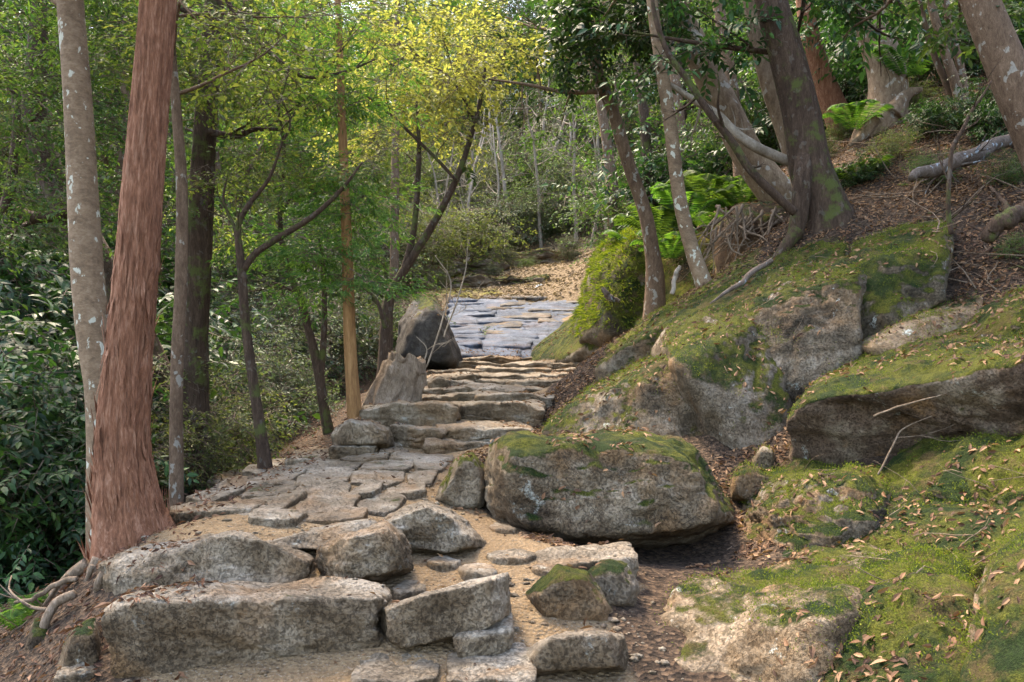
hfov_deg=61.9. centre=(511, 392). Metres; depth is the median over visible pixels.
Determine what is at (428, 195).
shrub
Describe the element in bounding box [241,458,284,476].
flagstone
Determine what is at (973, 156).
fallen log
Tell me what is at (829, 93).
tree
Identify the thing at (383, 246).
shrub
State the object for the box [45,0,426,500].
tree
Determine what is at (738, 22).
tree
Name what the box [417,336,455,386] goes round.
bare sapling
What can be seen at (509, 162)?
shrub
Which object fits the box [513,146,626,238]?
shrub
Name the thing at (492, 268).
shrub
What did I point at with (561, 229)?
shrub
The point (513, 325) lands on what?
rock ledge
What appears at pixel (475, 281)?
rock terrace
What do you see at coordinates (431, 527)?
boulder
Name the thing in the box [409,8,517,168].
tree
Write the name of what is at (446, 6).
tree
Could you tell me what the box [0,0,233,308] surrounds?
tree
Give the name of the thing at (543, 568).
flagstone
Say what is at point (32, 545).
shrub
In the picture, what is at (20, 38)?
tree
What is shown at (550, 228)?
shrub
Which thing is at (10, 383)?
shrub
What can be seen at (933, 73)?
shrub
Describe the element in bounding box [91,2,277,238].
tree
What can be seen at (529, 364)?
stone step
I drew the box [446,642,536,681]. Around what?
stone step
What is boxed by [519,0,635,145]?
tree
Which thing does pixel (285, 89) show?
tree
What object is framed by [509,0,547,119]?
tree
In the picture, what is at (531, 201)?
shrub
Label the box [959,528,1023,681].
mossy rock
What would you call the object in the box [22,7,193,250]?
tree
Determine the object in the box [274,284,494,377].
shrub
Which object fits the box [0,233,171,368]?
shrub
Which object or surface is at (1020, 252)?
shrub
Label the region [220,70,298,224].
tree
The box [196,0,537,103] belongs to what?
sky
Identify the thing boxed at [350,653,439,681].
stone step
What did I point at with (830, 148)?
shrub
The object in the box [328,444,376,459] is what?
stone step
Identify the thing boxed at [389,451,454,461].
flagstone
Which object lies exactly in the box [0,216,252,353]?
shrub
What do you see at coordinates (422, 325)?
boulder
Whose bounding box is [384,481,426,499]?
flagstone
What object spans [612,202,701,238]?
fern
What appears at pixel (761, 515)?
mossy rock
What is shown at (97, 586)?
root
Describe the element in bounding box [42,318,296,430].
shrub
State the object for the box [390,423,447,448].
stone step
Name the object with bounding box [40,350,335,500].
shrub
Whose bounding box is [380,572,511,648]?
stone step
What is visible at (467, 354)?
rock ledge
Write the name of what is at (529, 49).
tree
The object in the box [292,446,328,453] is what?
flagstone
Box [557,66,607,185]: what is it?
bare tree
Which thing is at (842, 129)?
shrub
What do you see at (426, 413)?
stone step
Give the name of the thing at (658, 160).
shrub
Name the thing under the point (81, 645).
boulder
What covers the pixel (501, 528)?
flagstone
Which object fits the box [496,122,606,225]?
shrub
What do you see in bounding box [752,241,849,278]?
mossy rock
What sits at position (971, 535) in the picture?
fallen twigs
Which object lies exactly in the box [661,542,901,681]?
mossy rock
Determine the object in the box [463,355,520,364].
stone step
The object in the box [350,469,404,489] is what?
flagstone
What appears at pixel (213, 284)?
shrub
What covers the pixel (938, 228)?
brushwood
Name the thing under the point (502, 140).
shrub
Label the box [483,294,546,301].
rock ledge
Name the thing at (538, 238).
shrub
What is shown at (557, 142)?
bare tree
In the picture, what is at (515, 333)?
rock ledge
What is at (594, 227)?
bare tree
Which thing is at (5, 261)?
shrub
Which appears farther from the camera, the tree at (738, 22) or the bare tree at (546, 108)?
the bare tree at (546, 108)
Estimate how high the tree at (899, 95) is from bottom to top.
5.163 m
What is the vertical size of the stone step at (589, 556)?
0.166 m
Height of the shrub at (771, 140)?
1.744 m
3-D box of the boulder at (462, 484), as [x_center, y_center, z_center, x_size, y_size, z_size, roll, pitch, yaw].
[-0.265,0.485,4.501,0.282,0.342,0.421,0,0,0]
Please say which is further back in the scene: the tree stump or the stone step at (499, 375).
the stone step at (499, 375)
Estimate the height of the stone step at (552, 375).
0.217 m
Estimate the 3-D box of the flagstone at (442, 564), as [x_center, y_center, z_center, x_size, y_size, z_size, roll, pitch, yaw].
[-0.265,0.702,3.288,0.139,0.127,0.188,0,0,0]
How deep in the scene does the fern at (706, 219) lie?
8.86 m
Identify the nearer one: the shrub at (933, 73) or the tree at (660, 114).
the shrub at (933, 73)
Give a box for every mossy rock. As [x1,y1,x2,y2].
[530,309,642,362]
[541,354,698,435]
[595,263,752,381]
[651,271,791,449]
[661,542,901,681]
[730,464,768,501]
[742,458,891,551]
[744,257,866,400]
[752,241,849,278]
[752,446,774,468]
[786,328,1023,464]
[823,548,975,681]
[848,221,954,338]
[856,433,1023,579]
[862,295,982,354]
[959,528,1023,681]
[961,288,1023,338]
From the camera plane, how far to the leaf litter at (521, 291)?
19.22 m
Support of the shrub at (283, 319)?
on the ground
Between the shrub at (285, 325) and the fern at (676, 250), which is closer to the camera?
the fern at (676, 250)
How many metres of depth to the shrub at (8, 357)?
6.56 m
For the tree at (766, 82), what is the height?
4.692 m
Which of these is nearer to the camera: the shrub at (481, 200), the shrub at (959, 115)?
the shrub at (959, 115)
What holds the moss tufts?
on the ground
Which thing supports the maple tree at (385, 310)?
on the ground
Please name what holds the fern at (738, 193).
on the ground
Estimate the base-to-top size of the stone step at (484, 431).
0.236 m
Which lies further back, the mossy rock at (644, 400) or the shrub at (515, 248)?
the shrub at (515, 248)
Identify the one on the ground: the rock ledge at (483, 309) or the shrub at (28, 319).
the shrub at (28, 319)
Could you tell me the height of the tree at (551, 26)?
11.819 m
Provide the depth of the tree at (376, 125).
47.67 m
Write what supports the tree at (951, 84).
on the ground
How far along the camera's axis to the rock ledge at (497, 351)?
11.39 m
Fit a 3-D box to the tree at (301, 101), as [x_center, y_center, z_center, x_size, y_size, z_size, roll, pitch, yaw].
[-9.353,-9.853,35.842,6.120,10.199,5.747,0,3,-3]
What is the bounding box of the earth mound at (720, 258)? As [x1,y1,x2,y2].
[712,201,789,271]
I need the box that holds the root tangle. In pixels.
[677,204,784,282]
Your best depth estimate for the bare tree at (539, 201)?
26.96 m
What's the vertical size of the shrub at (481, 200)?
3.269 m
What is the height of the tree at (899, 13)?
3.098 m
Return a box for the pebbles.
[122,382,684,681]
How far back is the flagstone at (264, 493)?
4.35 m
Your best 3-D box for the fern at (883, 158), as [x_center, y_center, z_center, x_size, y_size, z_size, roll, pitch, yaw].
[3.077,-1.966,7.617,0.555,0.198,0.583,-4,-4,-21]
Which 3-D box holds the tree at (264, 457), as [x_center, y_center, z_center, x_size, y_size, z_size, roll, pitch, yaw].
[-1.436,-0.654,6.054,1.532,3.323,0.881,0,0,-8]
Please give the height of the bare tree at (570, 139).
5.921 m
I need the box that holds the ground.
[0,27,1023,681]
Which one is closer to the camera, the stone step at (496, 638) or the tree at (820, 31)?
the stone step at (496, 638)
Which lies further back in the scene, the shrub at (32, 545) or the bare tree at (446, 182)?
the bare tree at (446, 182)
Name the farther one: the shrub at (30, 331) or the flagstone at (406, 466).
the shrub at (30, 331)
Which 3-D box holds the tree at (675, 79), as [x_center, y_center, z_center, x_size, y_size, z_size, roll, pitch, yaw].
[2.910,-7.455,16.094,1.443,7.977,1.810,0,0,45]
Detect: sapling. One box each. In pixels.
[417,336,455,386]
[426,255,483,366]
[442,234,467,336]
[644,0,797,215]
[933,53,1004,234]
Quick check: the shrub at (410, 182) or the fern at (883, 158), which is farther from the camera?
the shrub at (410, 182)
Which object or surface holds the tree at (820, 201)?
on the ground
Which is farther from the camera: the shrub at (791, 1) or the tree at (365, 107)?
the tree at (365, 107)
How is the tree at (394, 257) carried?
on the ground
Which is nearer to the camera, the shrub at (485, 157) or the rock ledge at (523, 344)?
the rock ledge at (523, 344)
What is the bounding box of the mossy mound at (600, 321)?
[566,221,677,346]
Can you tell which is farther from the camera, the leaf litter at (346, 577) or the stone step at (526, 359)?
the stone step at (526, 359)
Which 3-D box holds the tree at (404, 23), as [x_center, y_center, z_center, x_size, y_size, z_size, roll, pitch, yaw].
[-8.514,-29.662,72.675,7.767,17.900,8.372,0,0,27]
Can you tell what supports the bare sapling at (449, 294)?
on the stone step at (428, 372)
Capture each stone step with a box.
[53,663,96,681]
[98,530,315,595]
[100,576,391,677]
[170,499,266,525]
[266,518,377,549]
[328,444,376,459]
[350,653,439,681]
[358,400,461,426]
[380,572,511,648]
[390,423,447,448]
[394,442,403,447]
[422,385,467,394]
[422,391,481,401]
[422,437,490,453]
[426,368,486,374]
[426,377,473,385]
[427,372,479,380]
[435,420,534,442]
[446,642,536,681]
[451,399,545,426]
[452,612,514,657]
[456,360,500,368]
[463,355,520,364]
[465,382,526,392]
[474,378,511,384]
[474,390,555,407]
[475,365,551,373]
[478,372,541,379]
[501,359,555,369]
[505,377,561,387]
[514,384,544,392]
[521,356,531,360]
[526,627,628,673]
[530,372,567,377]
[535,541,638,577]
[550,362,581,369]
[552,367,574,371]
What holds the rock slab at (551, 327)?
on the ground
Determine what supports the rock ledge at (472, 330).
on the rock slab at (551, 327)
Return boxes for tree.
[0,0,105,276]
[0,0,215,460]
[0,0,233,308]
[0,0,310,354]
[0,8,117,295]
[0,8,117,318]
[0,8,184,286]
[0,51,95,263]
[1,0,180,574]
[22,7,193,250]
[25,0,218,556]
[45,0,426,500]
[87,0,413,509]
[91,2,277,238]
[92,0,338,324]
[102,0,245,216]
[170,4,268,214]
[184,0,356,222]
[192,0,386,238]
[197,61,414,468]
[205,0,442,419]
[211,91,393,434]
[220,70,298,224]
[240,1,400,211]
[243,50,348,223]
[253,65,413,218]
[303,24,430,190]
[306,0,569,375]
[308,0,512,351]
[313,5,353,117]
[324,83,388,174]
[327,63,408,179]
[329,0,419,161]
[348,46,388,174]
[349,89,399,172]
[355,6,403,151]
[361,69,477,212]
[369,0,451,143]
[383,83,463,201]
[391,0,473,154]
[400,1,458,133]
[400,49,488,199]
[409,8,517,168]
[409,19,531,172]
[419,139,488,278]
[422,125,462,257]
[427,0,510,119]
[436,85,493,204]
[442,131,491,261]
[445,0,494,66]
[445,109,505,257]
[448,0,544,153]
[455,21,529,154]
[462,0,702,319]
[467,82,510,232]
[470,40,530,138]
[477,0,552,145]
[478,125,527,254]
[482,69,531,228]
[488,0,555,136]
[490,27,581,147]
[503,53,566,162]
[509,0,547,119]
[509,53,599,233]
[512,0,803,287]
[518,1,585,132]
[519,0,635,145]
[523,88,561,247]
[529,2,565,148]
[531,22,606,139]
[534,74,599,243]
[535,3,649,175]
[538,2,630,238]
[539,75,589,227]
[540,0,708,201]
[545,65,586,200]
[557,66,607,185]
[565,94,611,228]
[566,0,791,202]
[576,0,943,257]
[578,95,651,247]
[581,0,760,154]
[597,17,706,155]
[607,2,655,206]
[618,0,791,184]
[621,18,698,150]
[622,19,702,167]
[637,18,709,139]
[673,0,796,187]
[681,0,796,115]
[706,3,797,135]
[790,3,867,99]
[796,0,901,138]
[808,0,1023,171]
[847,0,922,146]
[885,0,1023,111]
[886,0,937,77]
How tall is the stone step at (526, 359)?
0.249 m
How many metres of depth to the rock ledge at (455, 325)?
14.09 m
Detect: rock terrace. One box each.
[417,257,509,277]
[449,274,549,287]
[478,239,534,250]
[497,248,582,266]
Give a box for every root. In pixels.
[0,575,77,628]
[1,574,68,631]
[14,576,78,606]
[31,558,89,615]
[83,564,94,581]
[86,556,101,572]
[93,570,103,592]
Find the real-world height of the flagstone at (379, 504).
0.185 m
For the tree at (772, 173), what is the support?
on the ground
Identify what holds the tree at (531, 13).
on the ground
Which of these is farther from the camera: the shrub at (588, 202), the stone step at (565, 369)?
the shrub at (588, 202)
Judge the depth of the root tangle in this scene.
7.49 m
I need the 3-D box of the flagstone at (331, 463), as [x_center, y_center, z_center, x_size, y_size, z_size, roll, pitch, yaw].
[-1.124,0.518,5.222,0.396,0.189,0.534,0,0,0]
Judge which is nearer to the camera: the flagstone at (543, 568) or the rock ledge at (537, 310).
the flagstone at (543, 568)
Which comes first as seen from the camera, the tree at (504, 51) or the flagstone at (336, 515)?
the flagstone at (336, 515)
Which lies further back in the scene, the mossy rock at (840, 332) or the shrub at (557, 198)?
the shrub at (557, 198)
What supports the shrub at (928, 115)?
on the ground
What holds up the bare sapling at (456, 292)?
on the ground
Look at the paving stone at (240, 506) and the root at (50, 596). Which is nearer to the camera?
the root at (50, 596)
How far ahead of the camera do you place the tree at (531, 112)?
41.63 m
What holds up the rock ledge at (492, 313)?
on the rock slab at (551, 327)
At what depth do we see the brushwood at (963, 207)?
6.55 m
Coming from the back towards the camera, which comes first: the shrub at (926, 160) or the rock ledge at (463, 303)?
the rock ledge at (463, 303)
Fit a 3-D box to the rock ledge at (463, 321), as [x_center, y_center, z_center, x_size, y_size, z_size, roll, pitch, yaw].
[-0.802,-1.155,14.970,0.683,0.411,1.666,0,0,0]
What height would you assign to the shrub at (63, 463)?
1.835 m
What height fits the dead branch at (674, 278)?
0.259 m
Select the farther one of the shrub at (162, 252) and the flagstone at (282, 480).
the shrub at (162, 252)
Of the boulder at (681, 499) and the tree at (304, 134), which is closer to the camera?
the boulder at (681, 499)
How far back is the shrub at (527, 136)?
35.35 m
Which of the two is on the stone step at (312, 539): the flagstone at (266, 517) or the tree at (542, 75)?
the flagstone at (266, 517)
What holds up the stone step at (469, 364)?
on the ground
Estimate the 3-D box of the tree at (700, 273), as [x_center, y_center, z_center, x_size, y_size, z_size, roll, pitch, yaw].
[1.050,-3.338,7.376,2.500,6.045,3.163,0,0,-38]
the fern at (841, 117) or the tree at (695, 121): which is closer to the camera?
the fern at (841, 117)
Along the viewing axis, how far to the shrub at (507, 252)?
22.45 m
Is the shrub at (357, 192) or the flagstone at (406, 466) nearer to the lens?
the flagstone at (406, 466)
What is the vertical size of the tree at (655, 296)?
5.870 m
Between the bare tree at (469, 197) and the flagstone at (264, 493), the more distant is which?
the bare tree at (469, 197)
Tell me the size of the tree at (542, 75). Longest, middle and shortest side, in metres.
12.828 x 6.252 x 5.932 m
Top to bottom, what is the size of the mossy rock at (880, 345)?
0.525 m
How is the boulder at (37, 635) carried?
on the ground
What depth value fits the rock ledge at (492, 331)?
13.45 m
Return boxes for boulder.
[25,618,46,650]
[57,617,100,670]
[315,521,413,582]
[331,419,393,448]
[378,500,486,552]
[396,297,462,369]
[427,377,450,387]
[435,452,484,508]
[484,429,734,548]
[525,564,612,621]
[588,559,639,606]
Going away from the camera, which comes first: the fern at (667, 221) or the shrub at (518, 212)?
the fern at (667, 221)
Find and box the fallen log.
[908,130,1012,198]
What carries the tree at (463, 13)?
on the ground
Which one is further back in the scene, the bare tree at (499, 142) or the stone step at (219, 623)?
the bare tree at (499, 142)
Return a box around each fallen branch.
[601,287,620,302]
[710,258,773,303]
[873,393,946,416]
[878,416,958,473]
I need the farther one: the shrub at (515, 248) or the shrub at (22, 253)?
the shrub at (515, 248)
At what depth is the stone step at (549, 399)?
6.80 m
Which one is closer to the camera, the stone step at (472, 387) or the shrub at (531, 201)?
the stone step at (472, 387)
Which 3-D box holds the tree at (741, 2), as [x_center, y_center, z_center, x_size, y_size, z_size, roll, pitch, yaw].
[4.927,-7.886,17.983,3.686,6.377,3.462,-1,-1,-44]
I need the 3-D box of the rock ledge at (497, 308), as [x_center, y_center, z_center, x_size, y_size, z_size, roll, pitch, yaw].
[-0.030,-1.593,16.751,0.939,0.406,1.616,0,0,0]
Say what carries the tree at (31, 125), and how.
on the ground
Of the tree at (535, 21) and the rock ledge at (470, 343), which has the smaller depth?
the rock ledge at (470, 343)
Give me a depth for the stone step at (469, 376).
8.22 m
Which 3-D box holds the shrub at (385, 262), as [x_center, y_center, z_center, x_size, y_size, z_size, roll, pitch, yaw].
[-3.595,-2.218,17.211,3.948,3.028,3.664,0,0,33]
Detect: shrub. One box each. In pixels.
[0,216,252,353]
[0,226,115,310]
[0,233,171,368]
[0,235,172,367]
[0,270,316,447]
[0,279,72,346]
[0,297,319,501]
[0,306,83,446]
[0,333,250,548]
[0,359,184,597]
[0,375,167,590]
[0,410,198,604]
[3,256,260,356]
[22,208,261,295]
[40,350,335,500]
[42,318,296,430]
[46,377,272,520]
[101,224,281,348]
[102,168,324,321]
[156,294,362,400]
[158,323,346,487]
[160,197,328,353]
[164,205,421,365]
[164,267,369,412]
[169,179,389,310]
[213,318,360,426]
[218,247,402,395]
[236,198,443,314]
[244,170,421,265]
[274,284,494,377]
[290,187,448,270]
[320,190,441,295]
[349,165,455,220]
[357,197,491,286]
[363,165,505,271]
[388,183,536,277]
[390,141,507,234]
[410,146,560,235]
[417,178,537,257]
[421,266,454,287]
[444,101,589,228]
[453,160,553,230]
[460,173,567,251]
[463,117,548,173]
[466,145,521,183]
[479,174,585,238]
[481,114,614,189]
[482,262,502,274]
[486,240,523,268]
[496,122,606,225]
[502,111,622,214]
[511,243,523,251]
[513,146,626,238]
[514,126,657,186]
[514,258,533,267]
[524,253,540,264]
[531,231,548,242]
[541,112,732,251]
[541,221,560,234]
[546,227,589,261]
[547,146,711,266]
[552,224,567,233]
[635,54,773,203]
[681,43,866,170]
[715,0,904,92]
[812,18,934,135]
[821,108,856,144]
[825,126,845,155]
[831,0,976,95]
[833,148,892,187]
[854,116,926,165]
[895,93,960,141]
[896,0,1023,86]
[899,146,975,188]
[908,76,942,112]
[928,69,999,133]
[957,97,1008,148]
[974,147,1023,187]
[989,231,1023,261]
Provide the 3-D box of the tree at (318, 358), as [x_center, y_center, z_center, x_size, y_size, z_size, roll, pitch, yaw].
[-1.701,-0.741,7.129,1.605,3.280,1.226,0,0,-29]
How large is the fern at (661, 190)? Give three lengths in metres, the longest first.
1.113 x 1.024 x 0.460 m
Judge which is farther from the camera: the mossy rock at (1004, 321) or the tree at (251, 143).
the tree at (251, 143)
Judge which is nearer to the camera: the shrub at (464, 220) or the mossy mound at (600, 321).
the mossy mound at (600, 321)
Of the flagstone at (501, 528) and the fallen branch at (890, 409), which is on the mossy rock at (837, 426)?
the fallen branch at (890, 409)
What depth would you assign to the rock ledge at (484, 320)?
14.70 m
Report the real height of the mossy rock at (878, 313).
1.065 m
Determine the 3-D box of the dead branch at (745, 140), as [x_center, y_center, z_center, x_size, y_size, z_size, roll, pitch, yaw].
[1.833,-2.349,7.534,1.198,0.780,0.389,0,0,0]
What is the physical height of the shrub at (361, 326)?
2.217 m
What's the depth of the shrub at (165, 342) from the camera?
8.90 m
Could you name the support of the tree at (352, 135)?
on the ground
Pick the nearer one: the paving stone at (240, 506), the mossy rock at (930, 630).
the mossy rock at (930, 630)
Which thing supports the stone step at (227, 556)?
on the ground
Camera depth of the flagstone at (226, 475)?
6.49 m
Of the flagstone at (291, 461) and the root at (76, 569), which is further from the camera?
the flagstone at (291, 461)
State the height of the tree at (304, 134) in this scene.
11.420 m
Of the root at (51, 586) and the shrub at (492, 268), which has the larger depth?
the shrub at (492, 268)
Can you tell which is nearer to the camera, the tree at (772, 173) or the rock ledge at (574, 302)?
the tree at (772, 173)
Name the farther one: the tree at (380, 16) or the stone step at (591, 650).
the tree at (380, 16)
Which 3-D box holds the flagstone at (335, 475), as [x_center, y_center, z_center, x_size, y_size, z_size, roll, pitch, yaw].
[-1.031,0.536,4.737,0.275,0.200,0.638,0,0,0]
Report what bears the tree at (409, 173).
on the ground
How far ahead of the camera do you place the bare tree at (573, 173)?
25.70 m
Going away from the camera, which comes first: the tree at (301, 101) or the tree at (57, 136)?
the tree at (57, 136)
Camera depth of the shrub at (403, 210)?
23.47 m
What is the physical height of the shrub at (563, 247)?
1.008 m
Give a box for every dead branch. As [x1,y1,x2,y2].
[655,78,787,166]
[670,265,681,294]
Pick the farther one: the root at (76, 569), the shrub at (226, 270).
the shrub at (226, 270)
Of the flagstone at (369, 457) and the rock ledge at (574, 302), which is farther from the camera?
the rock ledge at (574, 302)
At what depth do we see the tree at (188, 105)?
25.38 m
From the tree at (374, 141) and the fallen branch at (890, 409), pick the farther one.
the tree at (374, 141)
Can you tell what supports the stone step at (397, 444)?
on the ground
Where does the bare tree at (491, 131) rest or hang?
on the ground
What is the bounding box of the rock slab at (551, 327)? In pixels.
[447,298,577,357]
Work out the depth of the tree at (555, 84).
32.16 m
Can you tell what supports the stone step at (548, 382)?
on the ground
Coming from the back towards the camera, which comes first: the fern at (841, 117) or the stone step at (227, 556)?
the fern at (841, 117)
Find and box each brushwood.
[830,57,1023,289]
[860,72,1023,282]
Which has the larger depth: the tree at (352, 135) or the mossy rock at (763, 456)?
the tree at (352, 135)
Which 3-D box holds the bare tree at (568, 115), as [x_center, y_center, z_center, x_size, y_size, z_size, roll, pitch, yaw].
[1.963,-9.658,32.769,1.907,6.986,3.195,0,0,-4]
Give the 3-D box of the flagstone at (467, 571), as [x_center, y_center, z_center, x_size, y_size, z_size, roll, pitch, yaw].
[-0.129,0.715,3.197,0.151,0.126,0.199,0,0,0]
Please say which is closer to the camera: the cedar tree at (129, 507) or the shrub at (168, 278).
the cedar tree at (129, 507)
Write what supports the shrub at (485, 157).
on the ground
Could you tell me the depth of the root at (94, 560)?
3.43 m
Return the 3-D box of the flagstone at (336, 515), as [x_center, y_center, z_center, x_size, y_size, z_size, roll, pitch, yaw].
[-0.780,0.609,3.771,0.273,0.184,0.281,0,0,0]
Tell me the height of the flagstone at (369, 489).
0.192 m
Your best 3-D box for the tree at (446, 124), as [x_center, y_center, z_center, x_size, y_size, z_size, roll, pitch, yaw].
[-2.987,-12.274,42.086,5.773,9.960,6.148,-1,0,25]
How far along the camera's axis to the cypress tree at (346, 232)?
6.46 m
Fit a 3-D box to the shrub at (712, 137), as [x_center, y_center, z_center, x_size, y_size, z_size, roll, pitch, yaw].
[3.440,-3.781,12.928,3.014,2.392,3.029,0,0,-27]
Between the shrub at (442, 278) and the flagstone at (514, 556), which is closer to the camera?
the flagstone at (514, 556)
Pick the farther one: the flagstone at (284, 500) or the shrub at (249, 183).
the shrub at (249, 183)
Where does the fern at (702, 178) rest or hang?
on the ground
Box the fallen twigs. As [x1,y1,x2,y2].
[673,88,1023,587]
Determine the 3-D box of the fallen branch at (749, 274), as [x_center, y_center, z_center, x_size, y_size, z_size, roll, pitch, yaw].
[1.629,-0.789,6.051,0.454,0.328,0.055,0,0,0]
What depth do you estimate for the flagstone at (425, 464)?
5.16 m
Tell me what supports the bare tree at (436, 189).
on the ground
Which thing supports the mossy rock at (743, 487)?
on the ground
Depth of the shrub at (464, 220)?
21.75 m
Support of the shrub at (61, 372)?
on the ground
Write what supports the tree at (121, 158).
on the ground
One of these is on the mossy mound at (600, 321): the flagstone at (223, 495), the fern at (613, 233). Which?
the fern at (613, 233)
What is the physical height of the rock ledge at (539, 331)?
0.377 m
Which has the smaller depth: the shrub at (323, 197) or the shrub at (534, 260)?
the shrub at (323, 197)
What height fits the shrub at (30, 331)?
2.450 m
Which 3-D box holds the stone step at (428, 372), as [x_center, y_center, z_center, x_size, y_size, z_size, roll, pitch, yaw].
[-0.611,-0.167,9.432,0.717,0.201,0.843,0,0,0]
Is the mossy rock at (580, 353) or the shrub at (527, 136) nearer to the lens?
the mossy rock at (580, 353)
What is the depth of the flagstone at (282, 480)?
4.72 m
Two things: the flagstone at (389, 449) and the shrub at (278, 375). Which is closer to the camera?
the flagstone at (389, 449)
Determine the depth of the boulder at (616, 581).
3.01 m
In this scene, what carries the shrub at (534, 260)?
on the ground
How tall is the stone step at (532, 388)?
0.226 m
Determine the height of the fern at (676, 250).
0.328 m
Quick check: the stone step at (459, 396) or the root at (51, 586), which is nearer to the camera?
the root at (51, 586)
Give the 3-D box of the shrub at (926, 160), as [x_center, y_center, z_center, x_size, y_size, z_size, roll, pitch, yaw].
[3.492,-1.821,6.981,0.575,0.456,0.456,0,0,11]
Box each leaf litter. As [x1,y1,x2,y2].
[0,296,494,681]
[151,355,560,681]
[399,200,622,317]
[434,45,1023,681]
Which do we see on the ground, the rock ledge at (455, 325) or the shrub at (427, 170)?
the shrub at (427, 170)
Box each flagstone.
[186,475,255,502]
[206,469,241,488]
[239,488,307,515]
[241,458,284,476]
[241,479,295,498]
[245,465,306,490]
[248,508,307,527]
[284,452,329,465]
[289,459,363,470]
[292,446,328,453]
[294,467,354,487]
[295,490,360,513]
[296,481,350,496]
[303,507,367,524]
[340,452,389,461]
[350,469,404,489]
[350,480,383,499]
[357,492,406,516]
[360,460,413,472]
[378,446,408,455]
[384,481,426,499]
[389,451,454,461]
[392,580,425,600]
[407,469,437,486]
[413,459,447,472]
[427,555,460,571]
[458,563,497,580]
[486,548,535,564]
[489,523,516,533]
[531,561,555,576]
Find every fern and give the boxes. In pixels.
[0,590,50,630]
[602,229,626,240]
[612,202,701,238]
[629,228,698,259]
[650,182,734,223]
[666,170,750,207]
[692,210,727,231]
[705,179,756,205]
[822,99,893,129]
[834,154,894,181]
[871,44,950,77]
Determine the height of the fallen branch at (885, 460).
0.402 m
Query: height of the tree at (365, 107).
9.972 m
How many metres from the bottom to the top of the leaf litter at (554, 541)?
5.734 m
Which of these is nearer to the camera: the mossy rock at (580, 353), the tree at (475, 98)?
the mossy rock at (580, 353)
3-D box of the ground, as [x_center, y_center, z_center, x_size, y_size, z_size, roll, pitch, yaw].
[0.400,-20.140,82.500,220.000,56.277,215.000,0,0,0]
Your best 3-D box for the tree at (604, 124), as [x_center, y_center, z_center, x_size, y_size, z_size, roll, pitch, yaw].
[1.253,-6.076,15.015,1.632,6.758,1.282,0,0,-27]
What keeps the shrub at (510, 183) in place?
on the ground
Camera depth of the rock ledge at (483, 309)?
15.92 m
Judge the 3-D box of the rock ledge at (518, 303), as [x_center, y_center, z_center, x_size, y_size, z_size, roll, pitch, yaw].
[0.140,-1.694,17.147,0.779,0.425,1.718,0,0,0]
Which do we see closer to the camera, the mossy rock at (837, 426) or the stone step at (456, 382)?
the mossy rock at (837, 426)
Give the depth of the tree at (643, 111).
13.43 m
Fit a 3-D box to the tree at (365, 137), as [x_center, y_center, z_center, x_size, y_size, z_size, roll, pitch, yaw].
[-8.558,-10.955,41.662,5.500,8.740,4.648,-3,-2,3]
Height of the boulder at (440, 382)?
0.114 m
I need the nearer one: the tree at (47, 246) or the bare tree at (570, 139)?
the tree at (47, 246)
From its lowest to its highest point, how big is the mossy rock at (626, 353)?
1.314 m
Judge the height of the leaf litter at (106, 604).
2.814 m
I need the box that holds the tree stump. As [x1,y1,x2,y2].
[345,351,426,418]
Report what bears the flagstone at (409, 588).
on the ground
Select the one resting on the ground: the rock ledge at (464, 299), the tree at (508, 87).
the tree at (508, 87)
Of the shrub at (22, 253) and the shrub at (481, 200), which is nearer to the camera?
the shrub at (22, 253)
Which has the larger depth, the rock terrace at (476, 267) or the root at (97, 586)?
the rock terrace at (476, 267)
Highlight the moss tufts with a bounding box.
[532,216,1023,681]
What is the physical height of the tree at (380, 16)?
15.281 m
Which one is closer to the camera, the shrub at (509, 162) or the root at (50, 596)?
the root at (50, 596)
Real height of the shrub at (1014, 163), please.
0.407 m
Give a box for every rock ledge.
[446,306,491,314]
[446,310,496,317]
[447,302,483,307]
[448,318,476,324]
[449,297,477,302]
[450,321,467,327]
[453,326,488,333]
[454,333,485,339]
[456,338,482,348]
[458,345,474,357]
[472,347,521,356]
[476,317,537,324]
[482,339,532,349]
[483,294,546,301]
[484,321,522,327]
[486,306,526,309]
[486,328,521,333]
[494,329,538,338]
[500,300,534,306]
[501,312,551,319]
[525,327,549,335]
[528,308,575,311]
[538,318,558,322]
[541,300,577,303]
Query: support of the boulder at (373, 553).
on the ground
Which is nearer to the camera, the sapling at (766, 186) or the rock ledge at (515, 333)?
the sapling at (766, 186)
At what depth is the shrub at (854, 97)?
10.24 m
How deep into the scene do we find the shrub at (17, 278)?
11.89 m
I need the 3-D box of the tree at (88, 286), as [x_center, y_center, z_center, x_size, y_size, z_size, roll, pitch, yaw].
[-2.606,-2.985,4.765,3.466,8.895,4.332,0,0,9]
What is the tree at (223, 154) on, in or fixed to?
on the ground
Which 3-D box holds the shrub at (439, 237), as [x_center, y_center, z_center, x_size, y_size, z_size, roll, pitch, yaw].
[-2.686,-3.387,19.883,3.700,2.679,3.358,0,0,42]
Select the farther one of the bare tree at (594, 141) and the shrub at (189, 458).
the bare tree at (594, 141)
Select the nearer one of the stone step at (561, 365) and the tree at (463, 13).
the stone step at (561, 365)
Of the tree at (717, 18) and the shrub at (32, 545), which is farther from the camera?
the tree at (717, 18)
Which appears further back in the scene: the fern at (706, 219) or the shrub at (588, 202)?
the shrub at (588, 202)
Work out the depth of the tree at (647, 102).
27.03 m
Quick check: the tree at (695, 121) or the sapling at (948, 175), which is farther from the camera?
the tree at (695, 121)
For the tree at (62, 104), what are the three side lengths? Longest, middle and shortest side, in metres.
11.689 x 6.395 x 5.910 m

